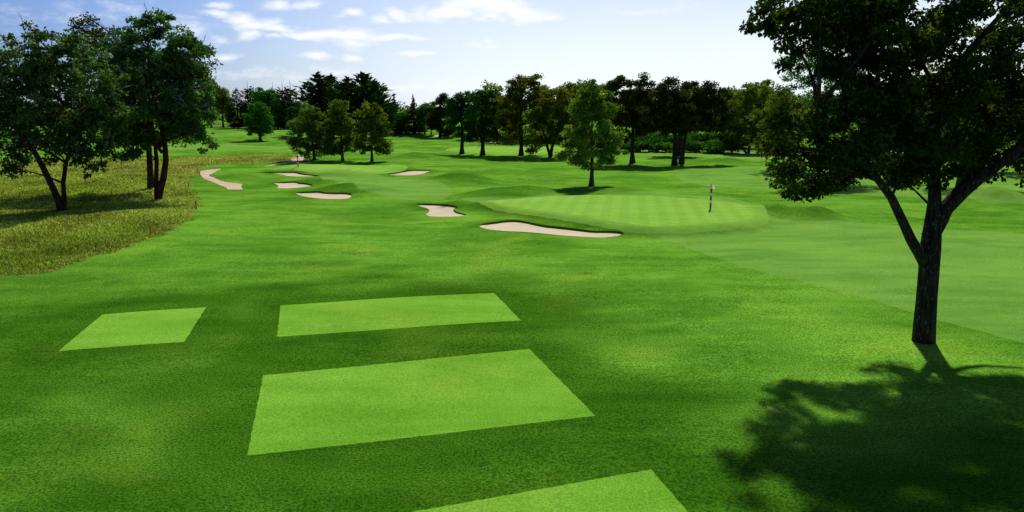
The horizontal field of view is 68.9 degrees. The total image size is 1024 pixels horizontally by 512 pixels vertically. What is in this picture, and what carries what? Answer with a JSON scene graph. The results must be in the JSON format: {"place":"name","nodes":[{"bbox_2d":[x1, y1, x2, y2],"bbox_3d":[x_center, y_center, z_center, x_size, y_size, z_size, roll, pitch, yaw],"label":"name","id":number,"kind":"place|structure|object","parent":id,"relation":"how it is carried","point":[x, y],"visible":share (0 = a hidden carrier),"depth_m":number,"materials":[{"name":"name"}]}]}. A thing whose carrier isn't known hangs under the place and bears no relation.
{"place":"outdoors","nodes":[
{"label":"outdoors","id":0,"kind":"place"},
{"bbox_2d":[0,109,1023,511],"bbox_3d":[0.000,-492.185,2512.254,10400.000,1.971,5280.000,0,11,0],"label":"ground","id":1,"kind":"structure","parent":0,"point":[676,369],"depth_m":27.21,"materials":[{"name":"green plant"}]},
{"bbox_2d":[0,14,138,211],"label":"broadleaf tree","id":2,"kind":"object","parent":1,"relation":"on","point":[42,72],"visible":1,"depth_m":63.14,"materials":[{"name":"green plant"}]},
{"bbox_2d":[59,307,205,350],"bbox_3d":[-15.430,2.935,30.916,4.421,0.060,5.225,-3,12,-13],"label":"tee box","id":3,"kind":"object","parent":1,"relation":"on","point":[141,328],"visible":1,"depth_m":30.51,"materials":[{"name":"green plant"}]},
{"bbox_2d":[55,11,223,189],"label":"broadleaf tree","id":4,"kind":"object","parent":1,"relation":"on","point":[93,42],"visible":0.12,"depth_m":77.54,"materials":[{"name":"green plant"}]},
{"bbox_2d":[0,154,296,277],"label":"tall grass","id":5,"kind":"structure","parent":1,"relation":"on","point":[30,238],"depth_m":65.01,"materials":[{"name":"plant"}]},
{"bbox_2d":[91,5,221,199],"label":"broadleaf tree","id":6,"kind":"object","parent":1,"relation":"on","point":[185,111],"visible":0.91,"depth_m":70.47,"materials":[{"name":"green plant"}]},
{"bbox_2d":[211,86,232,126],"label":"broadleaf tree","id":7,"kind":"object","parent":1,"relation":"on","point":[222,95],"visible":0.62,"depth_m":335.43,"materials":[{"name":"green plant"}]},
{"bbox_2d":[225,103,235,127],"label":"broadleaf tree","id":8,"kind":"object","parent":1,"relation":"on","point":[229,111],"visible":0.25,"depth_m":334.43,"materials":[{"name":"green plant"}]},
{"bbox_2d":[221,88,249,127],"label":"fir tree","id":9,"kind":"object","parent":1,"relation":"on","point":[238,123],"visible":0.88,"depth_m":322.06,"materials":[{"name":"green plant"}]},
{"bbox_2d":[236,86,255,125],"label":"fir tree","id":10,"kind":"object","parent":1,"relation":"on","point":[246,96],"visible":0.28,"depth_m":327.88,"materials":[{"name":"green plant"}]},
{"bbox_2d":[244,84,256,127],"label":"fir tree","id":11,"kind":"object","parent":1,"relation":"on","point":[250,100],"visible":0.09,"depth_m":325.28,"materials":[{"name":"green plant"}]},
{"bbox_2d":[242,101,274,140],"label":"broadleaf tree","id":12,"kind":"object","parent":1,"relation":"on","point":[264,125],"visible":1,"depth_m":199.31,"materials":[{"name":"green plant"}]},
{"bbox_2d":[249,87,278,118],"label":"broadleaf tree","id":13,"kind":"object","parent":1,"relation":"on","point":[263,95],"visible":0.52,"depth_m":308.35,"materials":[{"name":"green plant"}]},
{"bbox_2d":[268,98,284,129],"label":"broadleaf tree","id":14,"kind":"object","parent":1,"relation":"on","point":[276,104],"visible":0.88,"depth_m":305.61,"materials":[{"name":"green plant"}]},
{"bbox_2d":[269,87,293,127],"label":"fir tree","id":15,"kind":"object","parent":1,"relation":"on","point":[279,95],"visible":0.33,"depth_m":309.90,"materials":[{"name":"green plant"}]},
{"bbox_2d":[272,119,290,129],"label":"bush","id":16,"kind":"object","parent":1,"relation":"on","point":[281,125],"visible":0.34,"depth_m":309.58,"materials":[{"name":"green plant"}]},
{"bbox_2d":[276,86,300,125],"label":"fir tree","id":17,"kind":"object","parent":1,"relation":"on","point":[288,96],"visible":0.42,"depth_m":306.14,"materials":[{"name":"green plant"}]},
{"bbox_2d":[262,172,318,176],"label":"sand bunker","id":18,"kind":"object","parent":1,"relation":"on","point":[295,174],"visible":0.9,"depth_m":101.41,"materials":[{"name":"beige sand"}]},
{"bbox_2d":[285,106,299,121],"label":"broadleaf tree","id":19,"kind":"object","parent":1,"relation":"on","point":[290,116],"visible":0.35,"depth_m":287.05,"materials":[{"name":"green plant"}]},
{"bbox_2d":[275,181,311,187],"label":"sand bunker","id":20,"kind":"object","parent":1,"relation":"on","point":[293,184],"visible":0.97,"depth_m":88.01,"materials":[{"name":"beige sand"}]},
{"bbox_2d":[283,71,340,131],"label":"fir tree","id":21,"kind":"object","parent":1,"relation":"on","point":[315,98],"visible":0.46,"depth_m":217.41,"materials":[{"name":"green plant"}]},
{"bbox_2d":[285,101,339,159],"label":"broadleaf tree","id":22,"kind":"object","parent":1,"relation":"on","point":[311,118],"visible":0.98,"depth_m":125.79,"materials":[{"name":"green plant"}]},
{"bbox_2d":[296,191,351,198],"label":"sand bunker","id":23,"kind":"object","parent":1,"relation":"on","point":[320,195],"visible":1,"depth_m":78.29,"materials":[{"name":"beige sand"}]},
{"bbox_2d":[310,73,351,109],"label":"fir tree","id":24,"kind":"object","parent":1,"relation":"on","point":[331,76],"visible":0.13,"depth_m":223.33,"materials":[{"name":"green plant"}]},
{"bbox_2d":[323,98,357,160],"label":"broadleaf tree","id":25,"kind":"object","parent":1,"relation":"on","point":[340,121],"visible":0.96,"depth_m":125.80,"materials":[{"name":"green plant"}]},
{"bbox_2d":[320,76,376,134],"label":"fir tree","id":26,"kind":"object","parent":1,"relation":"on","point":[346,86],"visible":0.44,"depth_m":210.13,"materials":[{"name":"green plant"}]},
{"bbox_2d":[338,71,392,135],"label":"fir tree","id":27,"kind":"object","parent":1,"relation":"on","point":[363,77],"visible":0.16,"depth_m":216.67,"materials":[{"name":"green plant"}]},
{"bbox_2d":[350,101,394,161],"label":"broadleaf tree","id":28,"kind":"object","parent":1,"relation":"on","point":[374,128],"visible":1,"depth_m":123.80,"materials":[{"name":"green plant"}]},
{"bbox_2d":[349,78,400,133],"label":"fir tree","id":29,"kind":"object","parent":1,"relation":"on","point":[375,95],"visible":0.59,"depth_m":211.89,"materials":[{"name":"plant"}]},
{"bbox_2d":[277,293,519,336],"bbox_3d":[-5.141,2.522,33.349,10.153,0.110,4.990,-3,12,-15],"label":"tee box","id":30,"kind":"object","parent":1,"relation":"on","point":[351,316],"visible":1,"depth_m":33.05,"materials":[{"name":"green plant"}]},
{"bbox_2d":[393,96,403,133],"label":"spruce tree","id":31,"kind":"object","parent":1,"relation":"on","point":[397,116],"visible":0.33,"depth_m":229.26,"materials":[{"name":"green plant"}]},
{"bbox_2d":[396,127,412,133],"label":"bush","id":32,"kind":"object","parent":1,"relation":"on","point":[407,129],"visible":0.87,"depth_m":230.00,"materials":[{"name":"green plant"}]},
{"bbox_2d":[399,112,410,133],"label":"broadleaf tree","id":33,"kind":"object","parent":1,"relation":"on","point":[404,119],"visible":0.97,"depth_m":229.03,"materials":[{"name":"green plant"}]},
{"bbox_2d":[389,170,430,174],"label":"sand bunker","id":34,"kind":"object","parent":1,"relation":"on","point":[414,172],"visible":0.98,"depth_m":104.36,"materials":[{"name":"beige sand"}]},
{"bbox_2d":[406,94,420,133],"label":"spruce tree","id":35,"kind":"object","parent":1,"relation":"on","point":[412,125],"visible":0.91,"depth_m":230.71,"materials":[{"name":"green plant"}]},
{"bbox_2d":[414,103,426,133],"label":"broadleaf tree","id":36,"kind":"object","parent":1,"relation":"on","point":[419,114],"visible":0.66,"depth_m":228.91,"materials":[{"name":"green plant"}]},
{"bbox_2d":[247,349,594,455],"bbox_3d":[-3.115,4.394,24.068,9.808,0.058,6.684,-3,12,-15],"label":"tee box","id":37,"kind":"object","parent":1,"relation":"on","point":[345,406],"visible":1,"depth_m":23.35,"materials":[{"name":"green plant"}]},
{"bbox_2d":[414,124,429,133],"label":"bush","id":38,"kind":"object","parent":1,"relation":"on","point":[426,130],"visible":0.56,"depth_m":232.13,"materials":[{"name":"green plant"}]},
{"bbox_2d":[422,101,435,134],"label":"broadleaf tree","id":39,"kind":"object","parent":1,"relation":"on","point":[429,108],"visible":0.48,"depth_m":224.92,"materials":[{"name":"green plant"}]},
{"bbox_2d":[423,93,456,137],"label":"broadleaf tree","id":40,"kind":"object","parent":1,"relation":"on","point":[437,115],"visible":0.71,"depth_m":219.01,"materials":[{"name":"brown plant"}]},
{"bbox_2d":[417,204,465,216],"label":"sand bunker","id":41,"kind":"object","parent":1,"relation":"on","point":[441,210],"visible":0.99,"depth_m":66.13,"materials":[{"name":"beige sand"}]},
{"bbox_2d":[443,90,481,153],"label":"broadleaf tree","id":42,"kind":"object","parent":1,"relation":"on","point":[457,107],"visible":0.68,"depth_m":144.81,"materials":[{"name":"green plant"}]},
{"bbox_2d":[461,89,509,155],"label":"broadleaf tree","id":43,"kind":"object","parent":1,"relation":"on","point":[481,132],"visible":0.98,"depth_m":140.82,"materials":[{"name":"green plant"}]},
{"bbox_2d":[25,99,962,123],"bbox_3d":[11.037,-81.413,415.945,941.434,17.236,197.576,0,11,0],"label":"distant woodland","id":44,"kind":"object","parent":1,"relation":"on","point":[407,107],"visible":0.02,"depth_m":403.48,"materials":[{"name":"green plant"}]},
{"bbox_2d":[479,134,508,143],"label":"bush","id":45,"kind":"object","parent":1,"relation":"on","point":[492,141],"visible":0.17,"depth_m":182.01,"materials":[{"name":"green plant"}]},
{"bbox_2d":[480,79,511,131],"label":"broadleaf tree","id":46,"kind":"object","parent":1,"relation":"on","point":[497,88],"visible":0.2,"depth_m":206.58,"materials":[{"name":"green plant"}]},
{"bbox_2d":[2,130,1023,341],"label":"fairway","id":47,"kind":"structure","parent":1,"relation":"on","point":[981,282],"depth_m":50.45,"materials":[{"name":"green plant"}]},
{"bbox_2d":[617,143,629,151],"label":"bush","id":48,"kind":"object","parent":47,"relation":"on","point":[624,145],"visible":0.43,"depth_m":151.34,"materials":[{"name":"green plant"}]},
{"bbox_2d":[624,141,642,152],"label":"bush","id":49,"kind":"object","parent":47,"relation":"on","point":[635,147],"visible":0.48,"depth_m":151.45,"materials":[{"name":"green plant"}]},
{"bbox_2d":[635,137,664,152],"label":"bush","id":50,"kind":"object","parent":47,"relation":"on","point":[648,145],"visible":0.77,"depth_m":150.39,"materials":[{"name":"green plant"}]},
{"bbox_2d":[652,141,672,152],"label":"bush","id":51,"kind":"object","parent":47,"relation":"on","point":[663,146],"visible":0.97,"depth_m":148.78,"materials":[{"name":"green plant"}]},
{"bbox_2d":[685,140,701,151],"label":"bush","id":52,"kind":"object","parent":47,"relation":"on","point":[694,146],"visible":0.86,"depth_m":149.13,"materials":[{"name":"green plant"}]},
{"bbox_2d":[687,139,728,153],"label":"bush","id":53,"kind":"object","parent":47,"relation":"on","point":[711,146],"visible":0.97,"depth_m":148.49,"materials":[{"name":"green plant"}]},
{"bbox_2d":[723,82,792,153],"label":"broadleaf tree","id":54,"kind":"object","parent":47,"relation":"on","point":[760,95],"visible":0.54,"depth_m":147.29,"materials":[{"name":"green plant"}]},
{"bbox_2d":[745,86,855,170],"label":"broadleaf tree","id":55,"kind":"object","parent":47,"relation":"on","point":[786,104],"visible":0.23,"depth_m":105.87,"materials":[{"name":"green plant"}]},
{"bbox_2d":[771,55,880,139],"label":"broadleaf tree","id":56,"kind":"object","parent":47,"relation":"on","point":[827,86],"visible":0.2,"depth_m":90.12,"materials":[{"name":"green plant"}]},
{"bbox_2d":[921,60,1021,185],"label":"broadleaf tree","id":57,"kind":"object","parent":47,"relation":"on","point":[958,179],"visible":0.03,"depth_m":83.30,"materials":[{"name":"green plant"}]},
{"bbox_2d":[999,121,1022,171],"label":"broadleaf tree","id":58,"kind":"object","parent":47,"relation":"on","point":[1017,159],"depth_m":106.27,"materials":[{"name":"green plant"}]},
{"bbox_2d":[493,72,551,155],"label":"broadleaf tree","id":59,"kind":"object","parent":1,"relation":"on","point":[516,91],"visible":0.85,"depth_m":139.46,"materials":[{"name":"green plant"}]},
{"bbox_2d":[514,133,542,143],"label":"bush","id":60,"kind":"object","parent":1,"relation":"on","point":[529,139],"visible":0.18,"depth_m":187.52,"materials":[{"name":"green plant"}]},
{"bbox_2d":[527,84,554,124],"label":"broadleaf tree","id":61,"kind":"object","parent":1,"relation":"on","point":[545,87],"visible":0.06,"depth_m":208.43,"materials":[{"name":"green plant"}]},
{"bbox_2d":[414,470,686,511],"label":"tee box","id":62,"kind":"object","parent":1,"relation":"on","point":[645,491],"visible":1,"depth_m":17.39,"materials":[{"name":"green plant"}]},
{"bbox_2d":[479,220,623,237],"bbox_3d":[2.373,-1.827,55.087,10.584,0.353,5.266,8,14,36],"label":"sand bunker","id":63,"kind":"object","parent":1,"relation":"on","point":[516,226],"visible":1,"depth_m":55.91,"materials":[{"name":"beige sand"}]},
{"bbox_2d":[530,86,581,156],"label":"broadleaf tree","id":64,"kind":"object","parent":1,"relation":"on","point":[553,129],"visible":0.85,"depth_m":134.99,"materials":[{"name":"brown plant"}]},
{"bbox_2d":[550,82,570,120],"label":"broadleaf tree","id":65,"kind":"object","parent":1,"relation":"on","point":[562,85],"visible":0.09,"depth_m":198.30,"materials":[{"name":"green plant"}]},
{"bbox_2d":[563,78,591,124],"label":"broadleaf tree","id":66,"kind":"object","parent":1,"relation":"on","point":[572,87],"visible":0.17,"depth_m":193.43,"materials":[{"name":"green plant"}]},
{"bbox_2d":[554,78,629,185],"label":"broadleaf tree","id":67,"kind":"object","parent":1,"relation":"on","point":[597,110],"visible":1,"depth_m":85.28,"materials":[{"name":"green plant"}]},
{"bbox_2d":[596,83,624,132],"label":"broadleaf tree","id":68,"kind":"object","parent":1,"relation":"on","point":[602,86],"visible":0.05,"depth_m":192.50,"materials":[{"name":"green plant"}]},
{"bbox_2d":[601,72,655,162],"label":"broadleaf tree","id":69,"kind":"object","parent":1,"relation":"on","point":[631,98],"visible":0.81,"depth_m":118.60,"materials":[{"name":"green plant"}]},
{"bbox_2d":[615,87,644,127],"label":"broadleaf tree","id":70,"kind":"object","parent":1,"relation":"on","point":[630,109],"visible":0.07,"depth_m":187.55,"materials":[{"name":"green plant"}]},
{"bbox_2d":[622,136,646,143],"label":"bush","id":71,"kind":"object","parent":1,"relation":"on","point":[626,140],"visible":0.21,"depth_m":162.54,"materials":[{"name":"green plant"}]},
{"bbox_2d":[637,88,661,132],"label":"broadleaf tree","id":72,"kind":"object","parent":1,"relation":"on","point":[642,105],"visible":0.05,"depth_m":184.52,"materials":[{"name":"green plant"}]},
{"bbox_2d":[643,133,663,140],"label":"bush","id":73,"kind":"object","parent":1,"relation":"on","point":[657,136],"visible":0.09,"depth_m":166.90,"materials":[{"name":"green plant"}]},
{"bbox_2d":[636,76,700,165],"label":"broadleaf tree","id":74,"kind":"object","parent":1,"relation":"on","point":[666,91],"visible":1,"depth_m":116.75,"materials":[{"name":"green plant"}]},
{"bbox_2d":[645,133,692,143],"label":"bush","id":75,"kind":"object","parent":1,"relation":"on","point":[669,137],"visible":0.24,"depth_m":163.08,"materials":[{"name":"green plant"}]},
{"bbox_2d":[653,92,697,155],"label":"broadleaf tree","id":76,"kind":"object","parent":1,"relation":"on","point":[679,141],"visible":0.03,"depth_m":142.37,"materials":[{"name":"brown plant"}]},
{"bbox_2d":[664,132,712,145],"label":"bush","id":77,"kind":"object","parent":1,"relation":"on","point":[694,139],"visible":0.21,"depth_m":164.93,"materials":[{"name":"green plant"}]},
{"bbox_2d":[683,85,699,133],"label":"broadleaf tree","id":78,"kind":"object","parent":1,"relation":"on","point":[691,128],"visible":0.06,"depth_m":185.07,"materials":[{"name":"green plant"}]},
{"bbox_2d":[677,131,710,141],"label":"bush","id":79,"kind":"object","parent":1,"relation":"on","point":[691,132],"visible":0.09,"depth_m":167.46,"materials":[{"name":"green plant"}]},
{"bbox_2d":[677,80,741,163],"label":"broadleaf tree","id":80,"kind":"object","parent":1,"relation":"on","point":[725,112],"visible":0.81,"depth_m":119.93,"materials":[{"name":"green plant"}]},
{"bbox_2d":[700,86,721,134],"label":"broadleaf tree","id":81,"kind":"object","parent":1,"relation":"on","point":[707,130],"visible":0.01,"depth_m":182.04,"materials":[{"name":"green plant"}]},
{"bbox_2d":[692,132,740,146],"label":"bush","id":82,"kind":"object","parent":1,"relation":"on","point":[716,136],"visible":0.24,"depth_m":164.00,"materials":[{"name":"green plant"}]},
{"bbox_2d":[713,85,743,134],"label":"broadleaf tree","id":83,"kind":"object","parent":1,"relation":"on","point":[729,94],"visible":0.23,"depth_m":176.73,"materials":[{"name":"green plant"}]},
{"bbox_2d":[706,133,760,148],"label":"bush","id":84,"kind":"object","parent":1,"relation":"on","point":[721,138],"visible":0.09,"depth_m":164.19,"materials":[{"name":"green plant"}]},
{"bbox_2d":[725,97,744,141],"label":"broadleaf tree","id":85,"kind":"object","parent":1,"relation":"on","point":[739,116],"visible":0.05,"depth_m":151.55,"materials":[{"name":"green plant"}]},
{"bbox_2d":[738,79,783,147],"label":"broadleaf tree","id":86,"kind":"object","parent":1,"relation":"on","point":[768,82],"visible":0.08,"depth_m":167.89,"materials":[{"name":"green plant"}]},
{"bbox_2d":[767,406,781,412],"bbox_3d":[7.946,4.662,22.665,0.214,0.003,0.601,-6,13,-29],"label":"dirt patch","id":87,"kind":"object","parent":1,"relation":"on","point":[774,409],"visible":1,"depth_m":22.66,"materials":[{"name":"brown soil"}]},
{"bbox_2d":[856,113,893,127],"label":"broadleaf tree","id":88,"kind":"object","parent":1,"relation":"on","point":[865,121],"depth_m":143.46,"materials":[{"name":"green plant"}]},
{"bbox_2d":[738,0,1023,343],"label":"broadleaf tree","id":89,"kind":"object","parent":1,"relation":"on","point":[919,110],"visible":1,"depth_m":26.23,"materials":[{"name":"green plant"}]},
{"bbox_2d":[0,0,1023,108],"label":"sky","id":90,"kind":"structure","parent":0,"point":[425,49],"materials":[{"name":"blue"}]},
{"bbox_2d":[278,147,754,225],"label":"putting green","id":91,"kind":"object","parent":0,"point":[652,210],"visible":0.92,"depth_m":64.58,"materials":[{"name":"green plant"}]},
{"bbox_2d":[710,184,714,208],"bbox_3d":[16.848,-4.973,62.793,0.381,2.165,0.179,0,11,0],"label":"flagstick","id":92,"kind":"object","parent":91,"relation":"on","point":[712,186],"visible":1,"depth_m":62.68,"materials":[{"name":"plastic"}]},
{"bbox_2d":[200,150,895,188],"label":"path","id":93,"kind":"structure","parent":0,"point":[204,174],"depth_m":95.18,"materials":[{"name":"beige sand"}]},
{"bbox_2d":[708,138,740,152],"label":"bush","id":94,"kind":"object","parent":93,"relation":"on","point":[732,146],"visible":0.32,"depth_m":149.95,"materials":[{"name":"green plant"}]}
]}

